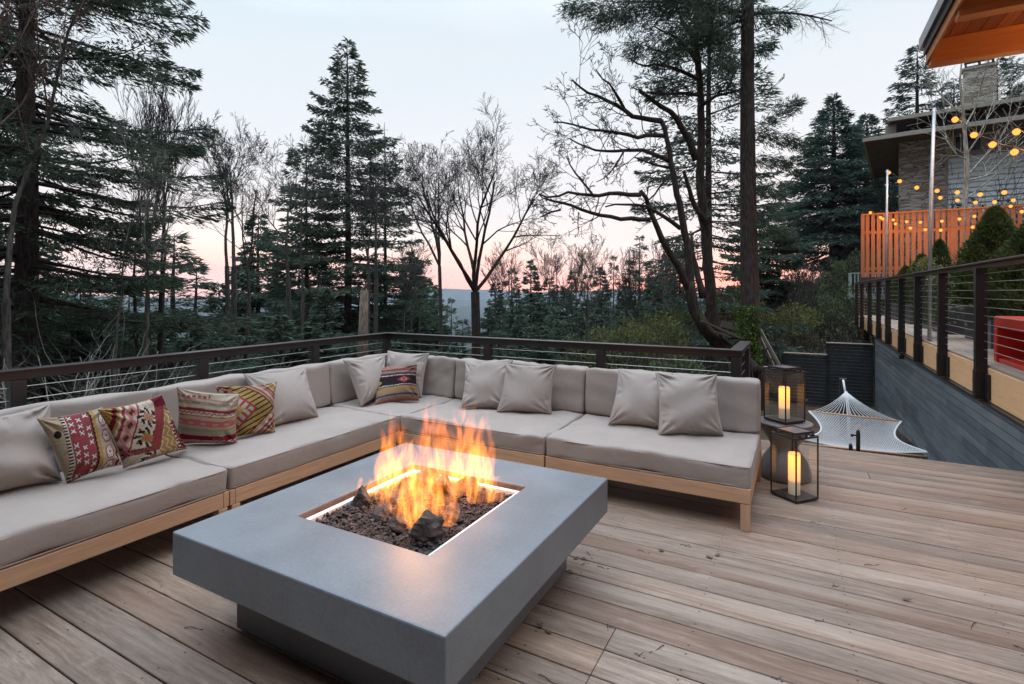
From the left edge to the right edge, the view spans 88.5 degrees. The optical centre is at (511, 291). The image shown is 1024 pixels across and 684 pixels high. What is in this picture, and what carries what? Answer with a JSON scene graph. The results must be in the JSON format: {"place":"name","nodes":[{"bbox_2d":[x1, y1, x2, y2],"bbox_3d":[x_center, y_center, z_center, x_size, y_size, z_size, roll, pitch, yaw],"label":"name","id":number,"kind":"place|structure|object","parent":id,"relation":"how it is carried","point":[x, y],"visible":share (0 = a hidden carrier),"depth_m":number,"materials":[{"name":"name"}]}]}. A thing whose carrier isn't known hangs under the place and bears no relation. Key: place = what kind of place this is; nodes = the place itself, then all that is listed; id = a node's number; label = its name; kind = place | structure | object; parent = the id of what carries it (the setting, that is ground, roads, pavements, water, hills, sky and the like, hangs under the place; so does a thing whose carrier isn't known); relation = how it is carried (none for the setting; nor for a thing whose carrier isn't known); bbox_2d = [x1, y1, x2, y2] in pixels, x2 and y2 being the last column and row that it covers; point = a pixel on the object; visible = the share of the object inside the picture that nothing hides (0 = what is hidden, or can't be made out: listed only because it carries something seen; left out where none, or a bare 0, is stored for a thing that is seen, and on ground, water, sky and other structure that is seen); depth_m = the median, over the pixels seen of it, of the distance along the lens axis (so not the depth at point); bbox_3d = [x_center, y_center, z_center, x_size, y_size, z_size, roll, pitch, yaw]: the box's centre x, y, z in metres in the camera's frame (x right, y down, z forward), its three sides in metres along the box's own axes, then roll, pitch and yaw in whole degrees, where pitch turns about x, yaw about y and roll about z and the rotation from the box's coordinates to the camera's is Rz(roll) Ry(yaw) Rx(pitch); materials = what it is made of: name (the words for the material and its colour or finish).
{"place":"outdoors","nodes":[
{"label":"outdoors","id":0,"kind":"place"},
{"bbox_2d":[0,0,1023,299],"label":"sky","id":1,"kind":"structure","parent":0,"point":[429,63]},
{"bbox_2d":[49,238,983,459],"bbox_3d":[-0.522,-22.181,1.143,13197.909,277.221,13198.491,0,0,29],"label":"ground","id":2,"kind":"structure","parent":0,"point":[461,304],"depth_m":16.24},
{"bbox_2d":[0,4,124,361],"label":"fir tree","id":3,"kind":"object","parent":2,"relation":"on","point":[112,301],"visible":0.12,"depth_m":16.70,"materials":[{"name":"green plant"}]},
{"bbox_2d":[0,0,132,409],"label":"bare tree","id":4,"kind":"object","parent":2,"relation":"on","point":[6,326],"visible":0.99,"depth_m":8.54,"materials":[{"name":"grey plant"}]},
{"bbox_2d":[40,322,109,400],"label":"slope fir","id":5,"kind":"object","parent":2,"relation":"on","point":[83,339],"visible":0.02,"depth_m":13.96,"materials":[{"name":"green plant"}]},
{"bbox_2d":[0,300,163,408],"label":"bare bush","id":6,"kind":"object","parent":2,"relation":"on","point":[46,387],"visible":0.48,"depth_m":7.68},
{"bbox_2d":[0,288,202,404],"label":"bare bush","id":7,"kind":"object","parent":2,"relation":"on","point":[122,382],"visible":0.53,"depth_m":7.70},
{"bbox_2d":[0,0,254,407],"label":"fir tree","id":8,"kind":"object","parent":2,"relation":"on","point":[26,287],"visible":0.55,"depth_m":11.69,"materials":[{"name":"green plant"}]},
{"bbox_2d":[45,107,221,392],"bbox_3d":[-7.387,1.355,10.793,2.625,9.542,2.856,0,0,-13],"label":"bare tree","id":9,"kind":"object","parent":2,"relation":"on","point":[146,338],"visible":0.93,"depth_m":10.45,"materials":[{"name":"grey plant"}]},
{"bbox_2d":[102,37,204,378],"bbox_3d":[-10.166,0.366,15.008,2.317,14.756,2.194,0,0,-26],"label":"bare tree","id":10,"kind":"object","parent":2,"relation":"on","point":[162,111],"visible":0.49,"depth_m":14.96,"materials":[{"name":"grey plant"}]},
{"bbox_2d":[118,231,224,347],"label":"slope fir","id":11,"kind":"object","parent":2,"relation":"on","point":[182,255],"visible":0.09,"depth_m":43.80,"materials":[{"name":"green plant"}]},
{"bbox_2d":[156,314,219,377],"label":"slope fir","id":12,"kind":"object","parent":2,"relation":"on","point":[191,339],"visible":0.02,"depth_m":18.95,"materials":[{"name":"green plant"}]},
{"bbox_2d":[165,264,220,342],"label":"slope fir","id":13,"kind":"object","parent":2,"relation":"on","point":[203,285],"visible":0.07,"depth_m":43.71,"materials":[{"name":"green plant"}]},
{"bbox_2d":[194,282,244,361],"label":"slope fir","id":14,"kind":"object","parent":2,"relation":"on","point":[213,303],"visible":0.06,"depth_m":37.54,"materials":[{"name":"green plant"}]},
{"bbox_2d":[189,328,252,377],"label":"slope fir","id":15,"kind":"object","parent":2,"relation":"on","point":[224,344],"visible":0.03,"depth_m":16.94,"materials":[{"name":"green plant"}]},
{"bbox_2d":[188,109,274,373],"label":"bare tree","id":16,"kind":"object","parent":2,"relation":"on","point":[217,160],"visible":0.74,"depth_m":18.06,"materials":[{"name":"grey plant"}]},
{"bbox_2d":[181,137,297,370],"bbox_3d":[-9.916,1.585,19.244,3.578,15.087,3.023,0,0,-9],"label":"bare tree","id":17,"kind":"object","parent":2,"relation":"on","point":[248,310],"visible":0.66,"depth_m":19.44,"materials":[{"name":"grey plant"}]},
{"bbox_2d":[212,318,270,375],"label":"slope fir","id":18,"kind":"object","parent":2,"relation":"on","point":[245,339],"visible":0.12,"depth_m":17.94,"materials":[{"name":"green plant"}]},
{"bbox_2d":[220,214,292,355],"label":"slope fir","id":19,"kind":"object","parent":2,"relation":"on","point":[257,304],"visible":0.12,"depth_m":39.40,"materials":[{"name":"green plant"}]},
{"bbox_2d":[241,314,308,373],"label":"slope fir","id":20,"kind":"object","parent":2,"relation":"on","point":[287,322],"visible":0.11,"depth_m":16.74,"materials":[{"name":"green plant"}]},
{"bbox_2d":[234,126,352,352],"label":"bare tree","id":21,"kind":"object","parent":2,"relation":"on","point":[288,299],"visible":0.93,"depth_m":22.23,"materials":[{"name":"grey plant"}]},
{"bbox_2d":[229,141,372,367],"bbox_3d":[-12.394,2.001,31.792,9.907,22.389,10.201,0,0,-7],"label":"fir tree","id":22,"kind":"object","parent":2,"relation":"on","point":[307,280],"visible":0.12,"depth_m":31.09,"materials":[{"name":"green plant"}]},
{"bbox_2d":[290,324,339,407],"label":"slope fir","id":23,"kind":"object","parent":2,"relation":"on","point":[327,354],"visible":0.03,"depth_m":16.94,"materials":[{"name":"green plant"}]},
{"bbox_2d":[304,287,352,361],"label":"slope fir","id":24,"kind":"object","parent":2,"relation":"on","point":[315,319],"visible":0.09,"depth_m":23.82,"materials":[{"name":"green plant"}]},
{"bbox_2d":[222,35,438,373],"bbox_3d":[-9.662,-1.215,30.208,13.231,26.321,13.190,0,0,29],"label":"fir tree","id":25,"kind":"object","parent":2,"relation":"on","point":[313,254],"visible":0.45,"depth_m":29.13,"materials":[{"name":"green plant"}]},
{"bbox_2d":[289,124,424,354],"bbox_3d":[-7.185,1.052,24.200,6.077,17.476,3.828,0,0,-19],"label":"bare tree","id":26,"kind":"object","parent":2,"relation":"on","point":[371,198],"visible":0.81,"depth_m":24.17,"materials":[{"name":"grey plant"}]},
{"bbox_2d":[357,283,368,357],"bbox_3d":[-4.888,3.715,17.049,0.513,8.039,0.440,0,0,29],"label":"broken trunk","id":27,"kind":"object","parent":2,"relation":"on","point":[363,321],"visible":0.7,"depth_m":16.88,"materials":[{"name":"brown plant"}]},
{"bbox_2d":[337,122,442,351],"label":"fir tree","id":28,"kind":"object","parent":2,"relation":"on","point":[421,300],"visible":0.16,"depth_m":32.87,"materials":[{"name":"green plant"}]},
{"bbox_2d":[390,237,434,353],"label":"bare tree","id":29,"kind":"object","parent":2,"relation":"on","point":[412,261],"visible":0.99,"depth_m":26.01,"materials":[{"name":"brown plant"}]},
{"bbox_2d":[375,131,467,354],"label":"bare tree","id":30,"kind":"object","parent":2,"relation":"on","point":[438,260],"visible":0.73,"depth_m":20.83,"materials":[{"name":"grey plant"}]},
{"bbox_2d":[356,92,593,359],"bbox_3d":[-1.249,0.742,17.655,6.708,13.282,7.270,0,0,29],"label":"bare tree","id":31,"kind":"object","parent":2,"relation":"on","point":[475,287],"visible":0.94,"depth_m":17.72,"materials":[{"name":"plant"}]},
{"bbox_2d":[476,242,523,359],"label":"bare tree","id":32,"kind":"object","parent":2,"relation":"on","point":[513,271],"visible":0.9,"depth_m":33.63,"materials":[{"name":"brown plant"}]},
{"bbox_2d":[499,288,530,357],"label":"skyline fir","id":33,"kind":"object","parent":2,"relation":"on","point":[509,320],"visible":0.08,"depth_m":39.82,"materials":[{"name":"green plant"}]},
{"bbox_2d":[513,259,543,337],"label":"skyline fir","id":34,"kind":"object","parent":2,"relation":"on","point":[526,281],"visible":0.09,"depth_m":61.65,"materials":[{"name":"green plant"}]},
{"bbox_2d":[514,291,554,361],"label":"skyline fir","id":35,"kind":"object","parent":2,"relation":"on","point":[538,307],"visible":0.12,"depth_m":35.89,"materials":[{"name":"green plant"}]},
{"bbox_2d":[519,325,563,364],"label":"slope fir","id":36,"kind":"object","parent":2,"relation":"on","point":[543,331],"visible":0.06,"depth_m":23.73,"materials":[{"name":"green plant"}]},
{"bbox_2d":[523,236,575,353],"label":"bare tree","id":37,"kind":"object","parent":2,"relation":"on","point":[555,266],"visible":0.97,"depth_m":39.69,"materials":[{"name":"brown plant"}]},
{"bbox_2d":[553,249,614,364],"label":"bare tree","id":38,"kind":"object","parent":2,"relation":"on","point":[577,285],"visible":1,"depth_m":24.02,"materials":[{"name":"brown plant"}]},
{"bbox_2d":[536,309,633,367],"bbox_3d":[2.389,1.851,14.812,3.562,3.052,3.443,0,0,-8],"label":"shrub","id":39,"kind":"object","parent":2,"relation":"on","point":[577,357],"visible":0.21,"depth_m":14.77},
{"bbox_2d":[569,233,614,320],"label":"bare tree","id":40,"kind":"object","parent":2,"relation":"on","point":[591,256],"visible":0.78,"depth_m":43.58,"materials":[{"name":"brown plant"}]},
{"bbox_2d":[550,309,683,370],"bbox_3d":[2.427,1.693,14.088,3.627,2.863,4.266,0,0,-31],"label":"shrub","id":41,"kind":"object","parent":2,"relation":"on","point":[623,336],"visible":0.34,"depth_m":13.78,"materials":[{"name":"plant"}]},
{"bbox_2d":[603,246,657,342],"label":"bare tree","id":42,"kind":"object","parent":2,"relation":"on","point":[629,275],"visible":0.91,"depth_m":21.55,"materials":[{"name":"brown plant"}]},
{"bbox_2d":[579,293,713,360],"bbox_3d":[5.659,1.598,19.739,5.645,3.518,3.768,0,0,-9],"label":"shrub","id":43,"kind":"object","parent":2,"relation":"on","point":[674,313],"visible":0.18,"depth_m":19.80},
{"bbox_2d":[592,299,706,368],"bbox_3d":[3.908,1.558,15.040,3.976,3.315,4.189,0,0,-9],"label":"shrub","id":44,"kind":"object","parent":2,"relation":"on","point":[673,328],"visible":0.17,"depth_m":14.75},
{"bbox_2d":[521,0,784,377],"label":"maple tree","id":45,"kind":"object","parent":2,"relation":"on","point":[707,292],"visible":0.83,"depth_m":13.16,"materials":[{"name":"black plant"}]},
{"bbox_2d":[634,354,730,374],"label":"shrub","id":46,"kind":"object","parent":2,"relation":"on","point":[681,365],"visible":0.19,"depth_m":11.83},
{"bbox_2d":[553,0,852,409],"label":"fir tree","id":47,"kind":"object","parent":2,"relation":"on","point":[749,307],"visible":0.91,"depth_m":13.30,"materials":[{"name":"green plant"}]},
{"bbox_2d":[629,0,810,377],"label":"fir tree","id":48,"kind":"object","parent":2,"relation":"on","point":[709,156],"visible":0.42,"depth_m":18.49,"materials":[{"name":"green plant"}]},
{"bbox_2d":[718,211,821,352],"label":"fir tree","id":49,"kind":"object","parent":2,"relation":"on","point":[770,279],"visible":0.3,"depth_m":25.13,"materials":[{"name":"green plant"}]},
{"bbox_2d":[551,139,1023,413],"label":"brush","id":50,"kind":"object","parent":2,"relation":"on","point":[727,369],"visible":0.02,"depth_m":19.76,"materials":[{"name":"plant"}]},
{"bbox_2d":[760,290,824,358],"bbox_3d":[9.895,1.197,20.376,3.922,2.682,4.473,0,0,29],"label":"shrub","id":51,"kind":"object","parent":2,"relation":"on","point":[803,319],"visible":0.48,"depth_m":19.51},
{"bbox_2d":[779,260,825,329],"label":"bare tree","id":52,"kind":"object","parent":2,"relation":"on","point":[796,279],"visible":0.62,"depth_m":24.01,"materials":[{"name":"brown plant"}]},
{"bbox_2d":[763,342,873,405],"bbox_3d":[8.326,2.898,14.823,3.090,3.003,0.140,0,0,29],"label":"slat fence","id":53,"kind":"object","parent":2,"relation":"on","point":[827,374],"visible":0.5,"depth_m":14.53,"materials":[{"name":"wood"}]},
{"bbox_2d":[761,92,898,294],"bbox_3d":[21.890,-6.407,35.786,10.372,14.658,9.734,0,0,29],"label":"fir tree","id":54,"kind":"object","parent":2,"relation":"on","point":[817,175],"visible":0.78,"depth_m":35.07,"materials":[{"name":"green plant"}]},
{"bbox_2d":[798,272,882,342],"bbox_3d":[13.393,0.719,21.810,4.001,3.987,4.924,0,0,29],"label":"shrub","id":55,"kind":"object","parent":2,"relation":"on","point":[842,307],"visible":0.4,"depth_m":21.74,"materials":[{"name":"plant"}]},
{"bbox_2d":[839,378,846,442],"bbox_3d":[5.406,2.458,8.582,0.100,2.084,0.100,0,0,29],"label":"hammock post","id":56,"kind":"object","parent":2,"relation":"on","point":[841,390],"visible":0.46,"depth_m":8.54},
{"bbox_2d":[802,380,927,458],"bbox_3d":[4.611,1.874,7.104,1.243,0.905,3.252,0,0,29],"label":"hammock","id":57,"kind":"object","parent":56,"relation":"hanging from","point":[893,450],"visible":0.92,"depth_m":6.45,"materials":[{"name":"white fabric"}]},
{"bbox_2d":[817,243,881,299],"bbox_3d":[18.782,-1.159,27.556,4.805,3.646,3.882,0,0,9],"label":"shrub","id":58,"kind":"object","parent":2,"relation":"on","point":[844,264],"visible":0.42,"depth_m":27.92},
{"bbox_2d":[685,190,1023,399],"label":"undergrowth","id":59,"kind":"object","parent":2,"relation":"on","point":[816,351],"visible":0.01,"depth_m":21.55,"materials":[{"name":"plant"}]},
{"bbox_2d":[820,112,898,264],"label":"fir tree","id":60,"kind":"object","parent":2,"relation":"on","point":[872,121],"visible":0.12,"depth_m":37.40,"materials":[{"name":"green plant"}]},
{"bbox_2d":[881,45,953,186],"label":"fir tree","id":61,"kind":"object","parent":2,"relation":"on","point":[909,85],"visible":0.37,"depth_m":40.04,"materials":[{"name":"green plant"}]},
{"bbox_2d":[858,315,1023,420],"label":"terrace","id":62,"kind":"structure","parent":2,"relation":"on","point":[1007,388],"depth_m":6.63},
{"bbox_2d":[926,108,936,341],"bbox_3d":[6.766,-1.060,8.473,0.130,3.801,0.056,0,0,29],"label":"light pole","id":63,"kind":"object","parent":62,"relation":"on","point":[930,224],"visible":0.88,"depth_m":8.46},
{"bbox_2d":[855,254,1023,399],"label":"terrace railing","id":64,"kind":"object","parent":62,"relation":"attached to","point":[981,382],"visible":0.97,"depth_m":7.27,"materials":[{"name":"brown metal"}]},
{"bbox_2d":[906,255,967,327],"bbox_3d":[7.399,0.007,9.156,0.734,1.290,2.874,0,0,29],"label":"climbing plant","id":65,"kind":"object","parent":64,"relation":"attached to","point":[923,262],"visible":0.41,"depth_m":8.98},
{"bbox_2d":[965,301,972,338],"bbox_3d":[7.967,0.479,8.638,0.600,0.638,1.000,0,0,29],"label":"planter","id":66,"kind":"object","parent":62,"relation":"on","point":[968,332],"visible":0.2,"depth_m":8.95,"materials":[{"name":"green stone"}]},
{"bbox_2d":[948,204,1016,305],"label":"arborvitae","id":67,"kind":"object","parent":66,"relation":"on","point":[986,237],"visible":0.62,"depth_m":8.66,"materials":[{"name":"green plant"}]},
{"bbox_2d":[994,316,1023,370],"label":"red bench","id":68,"kind":"object","parent":62,"relation":"on","point":[1017,324],"visible":0.93,"depth_m":5.87,"materials":[{"name":"plastic"}]},
{"bbox_2d":[860,204,1023,337],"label":"cedar fence","id":69,"kind":"object","parent":2,"relation":"on","point":[952,233],"visible":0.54,"depth_m":17.67,"materials":[{"name":"wood"}]},
{"bbox_2d":[862,58,1023,270],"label":"neighbour house","id":70,"kind":"structure","parent":2,"relation":"on","point":[900,149],"depth_m":24.58,"materials":[{"name":"stone"}]},
{"bbox_2d":[873,336,1023,471],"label":"retaining wall","id":71,"kind":"structure","parent":2,"relation":"on","point":[945,419],"depth_m":7.43,"materials":[{"name":"dark grey stained wood boards"}]},
{"bbox_2d":[902,59,1023,245],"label":"birch tree","id":72,"kind":"object","parent":2,"relation":"on","point":[967,179],"visible":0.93,"depth_m":18.99,"materials":[{"name":"grey plant"}]},
{"bbox_2d":[957,56,1023,103],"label":"fir tree","id":73,"kind":"object","parent":2,"relation":"on","point":[1005,64],"visible":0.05,"depth_m":41.27,"materials":[{"name":"green plant"}]},
{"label":"deck substructure","id":74,"kind":"structure","parent":2,"relation":"on","visible":0},
{"bbox_2d":[0,435,1023,683],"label":"deck","id":75,"kind":"structure","parent":74,"relation":"on","point":[940,543],"depth_m":2.54,"materials":[{"name":"brown wood"}]},
{"bbox_2d":[0,390,228,591],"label":"sofa module","id":76,"kind":"object","parent":75,"relation":"on","point":[47,528],"visible":0.67,"depth_m":2.80,"materials":[{"name":"fabric"}]},
{"bbox_2d":[0,403,61,490],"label":"throw pillow","id":77,"kind":"object","parent":76,"relation":"on","point":[27,455],"visible":0.95,"depth_m":2.86,"materials":[{"name":"fabric"}]},
{"bbox_2d":[37,407,121,483],"bbox_3d":[-2.482,0.887,3.032,0.182,0.390,0.390,0,0,29],"label":"throw pillow","id":78,"kind":"object","parent":76,"relation":"on","point":[83,444],"visible":0.97,"depth_m":2.99,"materials":[{"name":"fabric"}]},
{"bbox_2d":[98,394,186,468],"bbox_3d":[-2.303,0.873,3.308,0.134,0.419,0.583,0,0,18],"label":"throw pillow","id":79,"kind":"object","parent":76,"relation":"on","point":[145,430],"visible":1,"depth_m":3.24,"materials":[{"name":"fabric"}]},
{"bbox_2d":[0,333,385,408],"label":"deck railing","id":80,"kind":"object","parent":75,"relation":"attached to","point":[15,379],"visible":0.52,"depth_m":4.14,"materials":[{"name":"brown metal"}]},
{"bbox_2d":[148,363,397,510],"bbox_3d":[-1.854,1.083,4.201,1.101,0.835,1.571,0,0,29],"label":"sofa module","id":81,"kind":"object","parent":75,"relation":"on","point":[282,454],"visible":0.67,"depth_m":3.88,"materials":[{"name":"fabric"}]},
{"bbox_2d":[177,387,239,443],"bbox_3d":[-2.155,0.860,3.725,0.392,0.445,0.247,0,0,-33],"label":"throw pillow","id":82,"kind":"object","parent":81,"relation":"on","point":[205,417],"visible":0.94,"depth_m":3.64,"materials":[{"name":"fabric"}]},
{"bbox_2d":[215,382,276,436],"bbox_3d":[-1.979,0.890,3.979,0.443,0.385,0.192,0,0,-42],"label":"throw pillow","id":83,"kind":"object","parent":81,"relation":"on","point":[255,411],"visible":0.76,"depth_m":3.96,"materials":[{"name":"fabric"}]},
{"bbox_2d":[244,367,317,425],"bbox_3d":[-1.879,0.869,4.355,0.274,0.428,0.559,0,0,35],"label":"throw pillow","id":84,"kind":"object","parent":81,"relation":"on","point":[293,400],"visible":0.77,"depth_m":4.32,"materials":[{"name":"fabric"}]},
{"bbox_2d":[173,443,606,683],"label":"fire table","id":85,"kind":"object","parent":75,"relation":"on","point":[320,572],"visible":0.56,"depth_m":2.10,"materials":[{"name":"concrete"}]},
{"bbox_2d":[408,510,444,546],"bbox_3d":[-0.378,1.030,2.283,0.164,0.180,0.129,0,0,-25],"label":"lava rock","id":86,"kind":"object","parent":85,"relation":"on","point":[427,526],"visible":0.79,"depth_m":2.23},
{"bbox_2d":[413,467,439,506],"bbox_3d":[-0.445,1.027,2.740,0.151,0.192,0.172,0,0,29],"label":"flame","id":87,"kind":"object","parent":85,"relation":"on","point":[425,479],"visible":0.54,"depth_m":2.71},
{"bbox_2d":[325,353,458,441],"bbox_3d":[-1.217,1.083,5.364,1.103,0.834,1.115,0,0,29],"label":"sofa module","id":88,"kind":"object","parent":75,"relation":"on","point":[439,381],"visible":0.41,"depth_m":5.19,"materials":[{"name":"grey fabric"}]},
{"bbox_2d":[343,355,384,405],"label":"throw pillow","id":89,"kind":"object","parent":88,"relation":"on","point":[365,374],"visible":0.82,"depth_m":5.07,"materials":[{"name":"fabric"}]},
{"bbox_2d":[375,364,418,404],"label":"throw pillow","id":90,"kind":"object","parent":88,"relation":"on","point":[396,384],"visible":0.9,"depth_m":5.16,"materials":[{"name":"fabric"}]},
{"bbox_2d":[387,351,428,397],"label":"throw pillow","id":91,"kind":"object","parent":88,"relation":"on","point":[396,359],"visible":0.56,"depth_m":5.45,"materials":[{"name":"fabric"}]},
{"bbox_2d":[400,358,588,466],"bbox_3d":[-0.111,1.080,4.760,1.401,0.841,1.115,0,0,29],"label":"sofa module","id":92,"kind":"object","parent":75,"relation":"on","point":[514,436],"visible":0.68,"depth_m":4.46,"materials":[{"name":"fabric"}]},
{"bbox_2d":[461,359,512,407],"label":"throw pillow","id":93,"kind":"object","parent":92,"relation":"on","point":[484,384],"visible":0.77,"depth_m":4.90,"materials":[{"name":"fabric"}]},
{"bbox_2d":[497,363,556,414],"bbox_3d":[0.130,0.866,4.693,0.520,0.434,0.206,0,0,20],"label":"throw pillow","id":94,"kind":"object","parent":92,"relation":"on","point":[527,388],"visible":1,"depth_m":4.65,"materials":[{"name":"fabric"}]},
{"bbox_2d":[382,332,742,415],"bbox_3d":[0.201,1.070,5.508,4.076,1.140,0.104,0,0,29],"label":"deck railing","id":95,"kind":"object","parent":75,"relation":"attached to","point":[735,355],"visible":0.48,"depth_m":5.19,"materials":[{"name":"brown metal"}]},
{"bbox_2d":[546,368,760,532],"bbox_3d":[1.130,1.086,4.083,1.411,0.828,1.114,0,0,29],"label":"sofa module","id":96,"kind":"object","parent":75,"relation":"on","point":[727,466],"visible":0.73,"depth_m":3.77,"materials":[{"name":"fabric"}]},
{"bbox_2d":[608,369,672,427],"bbox_3d":[1.040,0.867,4.264,0.469,0.431,0.284,0,0,29],"label":"throw pillow","id":97,"kind":"object","parent":96,"relation":"on","point":[636,401],"visible":0.71,"depth_m":4.22,"materials":[{"name":"fabric"}]},
{"bbox_2d":[655,372,723,435],"bbox_3d":[1.335,0.856,3.979,0.507,0.454,0.259,0,0,20],"label":"throw pillow","id":98,"kind":"object","parent":96,"relation":"on","point":[688,404],"visible":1,"depth_m":3.94,"materials":[{"name":"fabric"}]},
{"bbox_2d":[761,415,813,484],"bbox_3d":[2.209,1.274,4.263,0.414,0.452,0.414,0,0,29],"label":"stool","id":99,"kind":"object","parent":75,"relation":"on","point":[781,447],"visible":0.57,"depth_m":4.15,"materials":[{"name":"grey concrete"}]},
{"bbox_2d":[764,364,806,424],"bbox_3d":[2.222,0.825,4.268,0.243,0.444,0.216,0,0,-21],"label":"lantern","id":100,"kind":"object","parent":99,"relation":"on","point":[776,418],"visible":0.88,"depth_m":4.20,"materials":[{"name":"brown metal"}]},
{"bbox_2d":[770,425,820,503],"bbox_3d":[2.079,1.253,3.851,0.250,0.494,0.222,0,0,-21],"label":"lantern","id":101,"kind":"object","parent":75,"relation":"on","point":[803,496],"visible":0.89,"depth_m":3.79,"materials":[{"name":"brown metal"}]},
{"bbox_2d":[922,305,961,328],"bbox_3d":[9.418,0.549,11.606,0.600,0.498,1.000,0,0,29],"label":"planter","id":102,"kind":"object","parent":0,"point":[924,326],"visible":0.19,"depth_m":11.36,"materials":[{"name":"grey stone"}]},
{"bbox_2d":[921,238,962,305],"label":"arborvitae","id":103,"kind":"object","parent":102,"relation":"on","point":[940,249],"visible":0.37,"depth_m":11.40,"materials":[{"name":"green plant"}]},
{"bbox_2d":[919,0,1023,68],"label":"roof overhang","id":104,"kind":"object","parent":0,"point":[954,32],"visible":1,"depth_m":5.66,"materials":[{"name":"orange wood"}]},
{"bbox_2d":[967,220,1023,320],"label":"arborvitae","id":105,"kind":"object","parent":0,"point":[1013,245],"visible":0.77,"depth_m":6.59,"materials":[{"name":"green plant"}]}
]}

